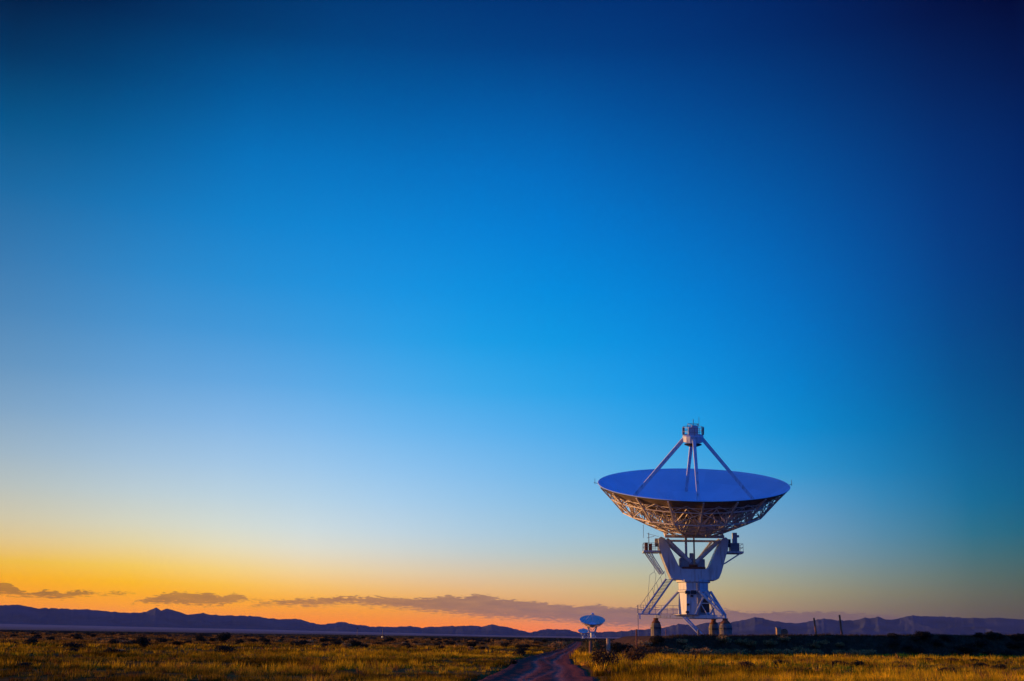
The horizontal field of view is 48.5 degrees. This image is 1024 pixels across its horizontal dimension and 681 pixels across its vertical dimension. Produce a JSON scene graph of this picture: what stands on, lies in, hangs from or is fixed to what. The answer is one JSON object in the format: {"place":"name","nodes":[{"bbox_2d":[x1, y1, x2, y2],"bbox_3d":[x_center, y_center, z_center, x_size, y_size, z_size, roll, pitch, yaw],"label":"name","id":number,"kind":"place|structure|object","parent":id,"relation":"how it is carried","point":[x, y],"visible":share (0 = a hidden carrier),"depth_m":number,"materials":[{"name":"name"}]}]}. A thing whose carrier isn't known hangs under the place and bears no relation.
{"place":"outdoors","nodes":[
{"label":"outdoors","id":0,"kind":"place"},
{"bbox_2d":[0,605,1023,636],"bbox_3d":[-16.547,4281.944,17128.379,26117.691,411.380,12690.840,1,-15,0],"label":"mountains","id":1,"kind":"structure","parent":0,"point":[170,618],"depth_m":15353.77,"materials":[{"name":"stone"}]},
{"bbox_2d":[0,624,1023,680],"bbox_3d":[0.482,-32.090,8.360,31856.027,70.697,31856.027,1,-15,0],"label":"ground","id":2,"kind":"structure","parent":0,"point":[113,629],"depth_m":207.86,"materials":[{"name":"plant"}]},
{"bbox_2d":[15,662,32,666],"bbox_3d":[-22.086,14.650,51.373,0.766,0.324,0.839,-1,-15,6],"label":"shrub","id":3,"kind":"object","parent":2,"relation":"on","point":[25,664],"visible":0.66,"depth_m":51.33,"materials":[{"name":"green plant"}]},
{"bbox_2d":[22,637,38,644],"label":"shrub","id":4,"kind":"object","parent":2,"relation":"on","point":[31,640],"visible":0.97,"depth_m":107.00,"materials":[{"name":"green plant"}]},
{"bbox_2d":[65,648,79,651],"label":"shrub","id":5,"kind":"object","parent":2,"relation":"on","point":[74,650],"visible":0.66,"depth_m":84.91,"materials":[{"name":"green plant"}]},
{"bbox_2d":[62,642,86,648],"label":"shrub","id":6,"kind":"object","parent":2,"relation":"on","point":[72,644],"visible":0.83,"depth_m":95.25,"materials":[{"name":"green plant"}]},
{"bbox_2d":[108,639,119,643],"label":"shrub","id":7,"kind":"object","parent":2,"relation":"on","point":[112,641],"visible":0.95,"depth_m":141.28,"materials":[{"name":"green plant"}]},
{"bbox_2d":[103,648,125,653],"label":"shrub","id":8,"kind":"object","parent":2,"relation":"on","point":[111,650],"visible":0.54,"depth_m":77.62,"materials":[{"name":"green plant"}]},
{"bbox_2d":[136,635,150,648],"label":"shrub","id":9,"kind":"object","parent":2,"relation":"on","point":[142,642],"visible":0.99,"depth_m":105.94,"materials":[{"name":"green plant"}]},
{"bbox_2d":[155,637,168,642],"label":"shrub","id":10,"kind":"object","parent":2,"relation":"on","point":[161,639],"visible":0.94,"depth_m":161.62,"materials":[{"name":"green plant"}]},
{"bbox_2d":[169,641,184,645],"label":"shrub","id":11,"kind":"object","parent":2,"relation":"on","point":[177,642],"visible":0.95,"depth_m":130.53,"materials":[{"name":"green plant"}]},
{"bbox_2d":[215,632,231,640],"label":"shrub","id":12,"kind":"object","parent":2,"relation":"on","point":[223,637],"visible":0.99,"depth_m":189.70,"materials":[{"name":"green plant"}]},
{"bbox_2d":[214,645,236,653],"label":"shrub","id":13,"kind":"object","parent":2,"relation":"on","point":[225,648],"visible":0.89,"depth_m":88.56,"materials":[{"name":"green plant"}]},
{"bbox_2d":[258,642,271,645],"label":"shrub","id":14,"kind":"object","parent":2,"relation":"on","point":[266,643],"visible":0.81,"depth_m":138.34,"materials":[{"name":"green plant"}]},
{"bbox_2d":[290,640,305,645],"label":"shrub","id":15,"kind":"object","parent":2,"relation":"on","point":[299,643],"visible":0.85,"depth_m":138.99,"materials":[{"name":"green plant"}]},
{"bbox_2d":[0,630,614,642],"bbox_3d":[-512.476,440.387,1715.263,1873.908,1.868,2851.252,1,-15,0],"label":"scrub","id":16,"kind":"object","parent":2,"relation":"on","point":[454,638],"visible":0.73,"depth_m":679.57,"materials":[{"name":"green plant"}]},
{"bbox_2d":[330,641,340,645],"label":"shrub","id":17,"kind":"object","parent":2,"relation":"on","point":[337,643],"visible":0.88,"depth_m":141.10,"materials":[{"name":"green plant"}]},
{"bbox_2d":[349,640,361,646],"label":"shrub","id":18,"kind":"object","parent":2,"relation":"on","point":[355,643],"visible":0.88,"depth_m":135.33,"materials":[{"name":"green plant"}]},
{"bbox_2d":[444,641,455,645],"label":"shrub","id":19,"kind":"object","parent":2,"relation":"on","point":[450,643],"visible":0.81,"depth_m":182.40,"materials":[{"name":"green plant"}]},
{"bbox_2d":[466,642,475,646],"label":"shrub","id":20,"kind":"object","parent":2,"relation":"on","point":[470,644],"visible":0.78,"depth_m":144.99,"materials":[{"name":"green plant"}]},
{"bbox_2d":[509,659,517,663],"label":"shrub","id":21,"kind":"object","parent":2,"relation":"on","point":[513,662],"visible":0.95,"depth_m":71.05,"materials":[{"name":"green plant"}]},
{"bbox_2d":[513,649,525,654],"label":"shrub","id":22,"kind":"object","parent":2,"relation":"on","point":[520,652],"visible":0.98,"depth_m":100.21,"materials":[{"name":"green plant"}]},
{"bbox_2d":[548,641,561,648],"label":"shrub","id":23,"kind":"object","parent":2,"relation":"on","point":[553,645],"visible":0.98,"depth_m":144.90,"materials":[{"name":"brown plant"}]},
{"bbox_2d":[559,641,567,649],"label":"shrub","id":24,"kind":"object","parent":2,"relation":"on","point":[563,644],"visible":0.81,"depth_m":159.29,"materials":[{"name":"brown plant"}]},
{"bbox_2d":[577,646,585,652],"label":"shrub","id":25,"kind":"object","parent":2,"relation":"on","point":[580,649],"visible":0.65,"depth_m":117.42,"materials":[{"name":"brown plant"}]},
{"bbox_2d":[578,628,588,638],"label":"radio telescope","id":26,"kind":"object","parent":2,"relation":"on","point":[583,631],"visible":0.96,"depth_m":2661.85,"materials":[{"name":"paint"}]},
{"bbox_2d":[589,641,591,653],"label":"wooden post","id":27,"kind":"object","parent":2,"relation":"on","point":[590,646],"visible":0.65,"depth_m":108.08,"materials":[{"name":"brown wood"}]},
{"bbox_2d":[580,613,604,637],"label":"radio telescope","id":28,"kind":"object","parent":2,"relation":"on","point":[592,620],"visible":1,"depth_m":1124.72,"materials":[{"name":"paint"}]},
{"bbox_2d":[584,639,600,651],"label":"shrub","id":29,"kind":"object","parent":2,"relation":"on","point":[595,645],"visible":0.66,"depth_m":113.67,"materials":[{"name":"green plant"}]},
{"bbox_2d":[592,638,605,650],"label":"shrub","id":30,"kind":"object","parent":2,"relation":"on","point":[601,643],"visible":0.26,"depth_m":116.96,"materials":[{"name":"green plant"}]},
{"bbox_2d":[588,646,621,668],"bbox_3d":[5.173,17.702,63.545,1.921,1.289,1.456,10,-17,-31],"label":"shrub","id":31,"kind":"object","parent":2,"relation":"on","point":[599,655],"visible":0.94,"depth_m":63.38,"materials":[{"name":"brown plant"}]},
{"bbox_2d":[606,638,609,652],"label":"wooden post","id":32,"kind":"object","parent":2,"relation":"on","point":[607,643],"visible":0.65,"depth_m":112.93,"materials":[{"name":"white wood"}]},
{"bbox_2d":[610,641,625,654],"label":"shrub","id":33,"kind":"object","parent":2,"relation":"on","point":[617,646],"visible":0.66,"depth_m":119.23,"materials":[{"name":"green plant"}]},
{"bbox_2d":[621,643,633,653],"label":"shrub","id":34,"kind":"object","parent":2,"relation":"on","point":[627,646],"visible":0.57,"depth_m":119.51,"materials":[{"name":"green plant"}]},
{"bbox_2d":[621,643,648,662],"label":"shrub","id":35,"kind":"object","parent":2,"relation":"on","point":[632,654],"visible":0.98,"depth_m":73.10,"materials":[{"name":"brown plant"}]},
{"bbox_2d":[659,646,678,653],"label":"shrub","id":36,"kind":"object","parent":2,"relation":"on","point":[670,650],"visible":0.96,"depth_m":118.91,"materials":[{"name":"green plant"}]},
{"bbox_2d":[675,649,691,654],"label":"shrub","id":37,"kind":"object","parent":2,"relation":"on","point":[679,652],"visible":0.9,"depth_m":118.80,"materials":[{"name":"green plant"}]},
{"bbox_2d":[690,647,712,655],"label":"shrub","id":38,"kind":"object","parent":2,"relation":"on","point":[700,651],"visible":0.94,"depth_m":119.40,"materials":[{"name":"green plant"}]},
{"bbox_2d":[714,651,724,654],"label":"shrub","id":39,"kind":"object","parent":2,"relation":"on","point":[717,652],"visible":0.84,"depth_m":118.81,"materials":[{"name":"green plant"}]},
{"bbox_2d":[712,649,731,654],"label":"shrub","id":40,"kind":"object","parent":2,"relation":"on","point":[715,650],"visible":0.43,"depth_m":121.52,"materials":[{"name":"green plant"}]},
{"bbox_2d":[725,648,740,655],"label":"shrub","id":41,"kind":"object","parent":2,"relation":"on","point":[732,652],"visible":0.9,"depth_m":121.75,"materials":[{"name":"green plant"}]},
{"bbox_2d":[735,649,749,654],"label":"shrub","id":42,"kind":"object","parent":2,"relation":"on","point":[742,651],"visible":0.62,"depth_m":122.81,"materials":[{"name":"green plant"}]},
{"bbox_2d":[738,660,754,668],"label":"shrub","id":43,"kind":"object","parent":2,"relation":"on","point":[745,663],"visible":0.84,"depth_m":68.66,"materials":[{"name":"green plant"}]},
{"bbox_2d":[761,648,773,654],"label":"shrub","id":44,"kind":"object","parent":2,"relation":"on","point":[768,651],"visible":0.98,"depth_m":121.94,"materials":[{"name":"green plant"}]},
{"bbox_2d":[769,659,789,664],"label":"shrub","id":45,"kind":"object","parent":2,"relation":"on","point":[779,661],"visible":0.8,"depth_m":73.11,"materials":[{"name":"green plant"}]},
{"bbox_2d":[772,648,788,654],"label":"shrub","id":46,"kind":"object","parent":2,"relation":"on","point":[782,651],"visible":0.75,"depth_m":123.59,"materials":[{"name":"green plant"}]},
{"bbox_2d":[784,648,801,655],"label":"shrub","id":47,"kind":"object","parent":2,"relation":"on","point":[792,651],"visible":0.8,"depth_m":123.80,"materials":[{"name":"green plant"}]},
{"bbox_2d":[797,648,816,654],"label":"shrub","id":48,"kind":"object","parent":2,"relation":"on","point":[807,651],"visible":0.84,"depth_m":125.21,"materials":[{"name":"green plant"}]},
{"bbox_2d":[802,648,825,655],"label":"shrub","id":49,"kind":"object","parent":2,"relation":"on","point":[819,652],"visible":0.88,"depth_m":125.34,"materials":[{"name":"green plant"}]},
{"bbox_2d":[831,649,842,654],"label":"shrub","id":50,"kind":"object","parent":2,"relation":"on","point":[836,651],"visible":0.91,"depth_m":126.88,"materials":[{"name":"green plant"}]},
{"bbox_2d":[827,660,848,665],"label":"shrub","id":51,"kind":"object","parent":2,"relation":"on","point":[838,662],"visible":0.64,"depth_m":73.80,"materials":[{"name":"brown plant"}]},
{"bbox_2d":[848,648,866,655],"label":"shrub","id":52,"kind":"object","parent":2,"relation":"on","point":[859,652],"visible":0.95,"depth_m":126.65,"materials":[{"name":"green plant"}]},
{"bbox_2d":[851,660,864,665],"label":"shrub","id":53,"kind":"object","parent":2,"relation":"on","point":[857,663],"visible":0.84,"depth_m":74.31,"materials":[{"name":"brown plant"}]},
{"bbox_2d":[863,649,876,655],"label":"shrub","id":54,"kind":"object","parent":2,"relation":"on","point":[868,651],"visible":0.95,"depth_m":127.21,"materials":[{"name":"green plant"}]},
{"bbox_2d":[893,660,907,665],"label":"shrub","id":55,"kind":"object","parent":2,"relation":"on","point":[896,662],"visible":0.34,"depth_m":75.85,"materials":[{"name":"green plant"}]},
{"bbox_2d":[897,664,917,669],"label":"shrub","id":56,"kind":"object","parent":2,"relation":"on","point":[904,666],"visible":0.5,"depth_m":68.59,"materials":[{"name":"brown plant"}]},
{"bbox_2d":[936,667,957,672],"bbox_3d":[23.758,18.108,62.358,1.077,0.481,1.450,4,-15,-10],"label":"shrub","id":57,"kind":"object","parent":2,"relation":"on","point":[945,668],"visible":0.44,"depth_m":62.18,"materials":[{"name":"brown plant"}]},
{"bbox_2d":[950,650,963,655],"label":"shrub","id":58,"kind":"object","parent":2,"relation":"on","point":[953,652],"visible":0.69,"depth_m":133.04,"materials":[{"name":"green plant"}]},
{"bbox_2d":[972,662,989,666],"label":"shrub","id":59,"kind":"object","parent":2,"relation":"on","point":[979,664],"visible":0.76,"depth_m":79.24,"materials":[{"name":"brown plant"}]},
{"bbox_2d":[981,651,996,655],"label":"shrub","id":60,"kind":"object","parent":2,"relation":"on","point":[984,653],"visible":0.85,"depth_m":134.41,"materials":[{"name":"green plant"}]},
{"bbox_2d":[990,664,1007,669],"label":"shrub","id":61,"kind":"object","parent":2,"relation":"on","point":[996,666],"visible":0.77,"depth_m":71.86,"materials":[{"name":"brown plant"}]},
{"bbox_2d":[996,649,1013,656],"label":"shrub","id":62,"kind":"object","parent":2,"relation":"on","point":[1007,652],"visible":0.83,"depth_m":135.83,"materials":[{"name":"green plant"}]},
{"bbox_2d":[0,0,1023,632],"label":"sky","id":63,"kind":"structure","parent":0,"point":[355,312],"materials":[{"name":"blue"}]},
{"bbox_2d":[478,641,596,680],"bbox_3d":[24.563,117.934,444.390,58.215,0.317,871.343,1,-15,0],"label":"dirt road","id":64,"kind":"structure","parent":0,"point":[557,665],"depth_m":60.69,"materials":[{"name":"brown soil"}]},
{"bbox_2d":[781,629,787,634],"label":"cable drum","id":65,"kind":"object","parent":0,"point":[784,631],"visible":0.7,"depth_m":142.26,"materials":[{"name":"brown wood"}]},
{"bbox_2d":[602,635,1023,656],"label":"embankment","id":66,"kind":"structure","parent":0,"point":[628,639],"depth_m":132.28,"materials":[{"name":"green plant"}]},
{"bbox_2d":[633,639,651,645],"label":"shrub","id":67,"kind":"object","parent":66,"relation":"on","point":[644,643],"visible":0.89,"depth_m":122.76,"materials":[{"name":"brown plant"}]},
{"bbox_2d":[650,620,661,635],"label":"concrete pier","id":68,"kind":"structure","parent":66,"relation":"on","point":[655,627],"depth_m":148.32,"materials":[{"name":"concrete"}]},
{"bbox_2d":[649,635,664,642],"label":"shrub","id":69,"kind":"object","parent":66,"relation":"on","point":[658,638],"visible":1,"depth_m":123.53,"materials":[{"name":"green plant"}]},
{"bbox_2d":[676,639,687,644],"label":"shrub","id":70,"kind":"object","parent":66,"relation":"on","point":[681,641],"visible":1,"depth_m":122.95,"materials":[{"name":"green plant"}]},
{"bbox_2d":[682,645,695,650],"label":"shrub","id":71,"kind":"object","parent":66,"relation":"on","point":[690,646],"visible":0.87,"depth_m":121.94,"materials":[{"name":"green plant"}]},
{"bbox_2d":[594,419,791,635],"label":"radio telescope","id":72,"kind":"object","parent":66,"relation":"on","point":[688,502],"visible":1,"depth_m":149.37,"materials":[{"name":"paint"}]},
{"bbox_2d":[708,621,718,635],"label":"concrete pier","id":73,"kind":"structure","parent":66,"relation":"on","point":[713,628],"depth_m":151.85,"materials":[{"name":"concrete"}]},
{"bbox_2d":[716,635,733,643],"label":"shrub","id":74,"kind":"object","parent":66,"relation":"on","point":[725,639],"visible":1,"depth_m":124.92,"materials":[{"name":"green plant"}]},
{"bbox_2d":[719,620,731,635],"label":"concrete pier","id":75,"kind":"structure","parent":66,"relation":"on","point":[725,627],"depth_m":144.01,"materials":[{"name":"concrete"}]},
{"bbox_2d":[732,638,751,643],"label":"shrub","id":76,"kind":"object","parent":66,"relation":"on","point":[738,641],"visible":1,"depth_m":126.03,"materials":[{"name":"green plant"}]},
{"bbox_2d":[763,639,777,645],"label":"shrub","id":77,"kind":"object","parent":66,"relation":"on","point":[766,642],"visible":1,"depth_m":126.64,"materials":[{"name":"green plant"}]},
{"bbox_2d":[775,627,780,634],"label":"utility cabinet","id":78,"kind":"object","parent":66,"relation":"on","point":[778,630],"visible":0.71,"depth_m":141.32,"materials":[{"name":"white metal"}]},
{"bbox_2d":[778,635,790,640],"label":"shrub","id":79,"kind":"object","parent":66,"relation":"on","point":[787,638],"visible":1,"depth_m":128.76,"materials":[{"name":"green plant"}]},
{"bbox_2d":[807,643,821,647],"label":"shrub","id":80,"kind":"object","parent":66,"relation":"on","point":[815,646],"visible":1,"depth_m":128.76,"materials":[{"name":"green plant"}]},
{"bbox_2d":[813,618,816,634],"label":"wooden post","id":81,"kind":"object","parent":66,"relation":"on","point":[815,626],"visible":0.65,"depth_m":142.64,"materials":[{"name":"brown wood"}]},
{"bbox_2d":[813,640,827,644],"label":"shrub","id":82,"kind":"object","parent":66,"relation":"on","point":[821,642],"visible":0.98,"depth_m":129.87,"materials":[{"name":"green plant"}]},
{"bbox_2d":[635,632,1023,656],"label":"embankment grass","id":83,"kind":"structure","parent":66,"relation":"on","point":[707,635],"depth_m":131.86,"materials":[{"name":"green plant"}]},
{"bbox_2d":[835,642,844,646],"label":"shrub","id":84,"kind":"object","parent":66,"relation":"on","point":[840,644],"visible":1,"depth_m":130.53,"materials":[{"name":"green plant"}]},
{"bbox_2d":[839,615,842,634],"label":"wooden post","id":85,"kind":"object","parent":66,"relation":"on","point":[841,631],"visible":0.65,"depth_m":143.62,"materials":[{"name":"brown wood"}]},
{"bbox_2d":[887,632,900,638],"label":"shrub","id":86,"kind":"object","parent":66,"relation":"on","point":[894,634],"visible":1,"depth_m":136.02,"materials":[{"name":"black plant"}]},
{"bbox_2d":[913,631,929,637],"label":"shrub","id":87,"kind":"object","parent":66,"relation":"on","point":[922,634],"visible":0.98,"depth_m":136.73,"materials":[{"name":"black plant"}]},
{"bbox_2d":[974,632,985,637],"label":"shrub","id":88,"kind":"object","parent":66,"relation":"on","point":[979,634],"visible":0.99,"depth_m":141.24,"materials":[{"name":"black plant"}]},
{"bbox_2d":[984,631,1001,639],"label":"shrub","id":89,"kind":"object","parent":66,"relation":"on","point":[991,634],"visible":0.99,"depth_m":141.44,"materials":[{"name":"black plant"}]},
{"bbox_2d":[1009,633,1023,639],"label":"shrub","id":90,"kind":"object","parent":66,"relation":"on","point":[1017,636],"visible":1,"depth_m":142.42,"materials":[{"name":"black plant"}]}
]}

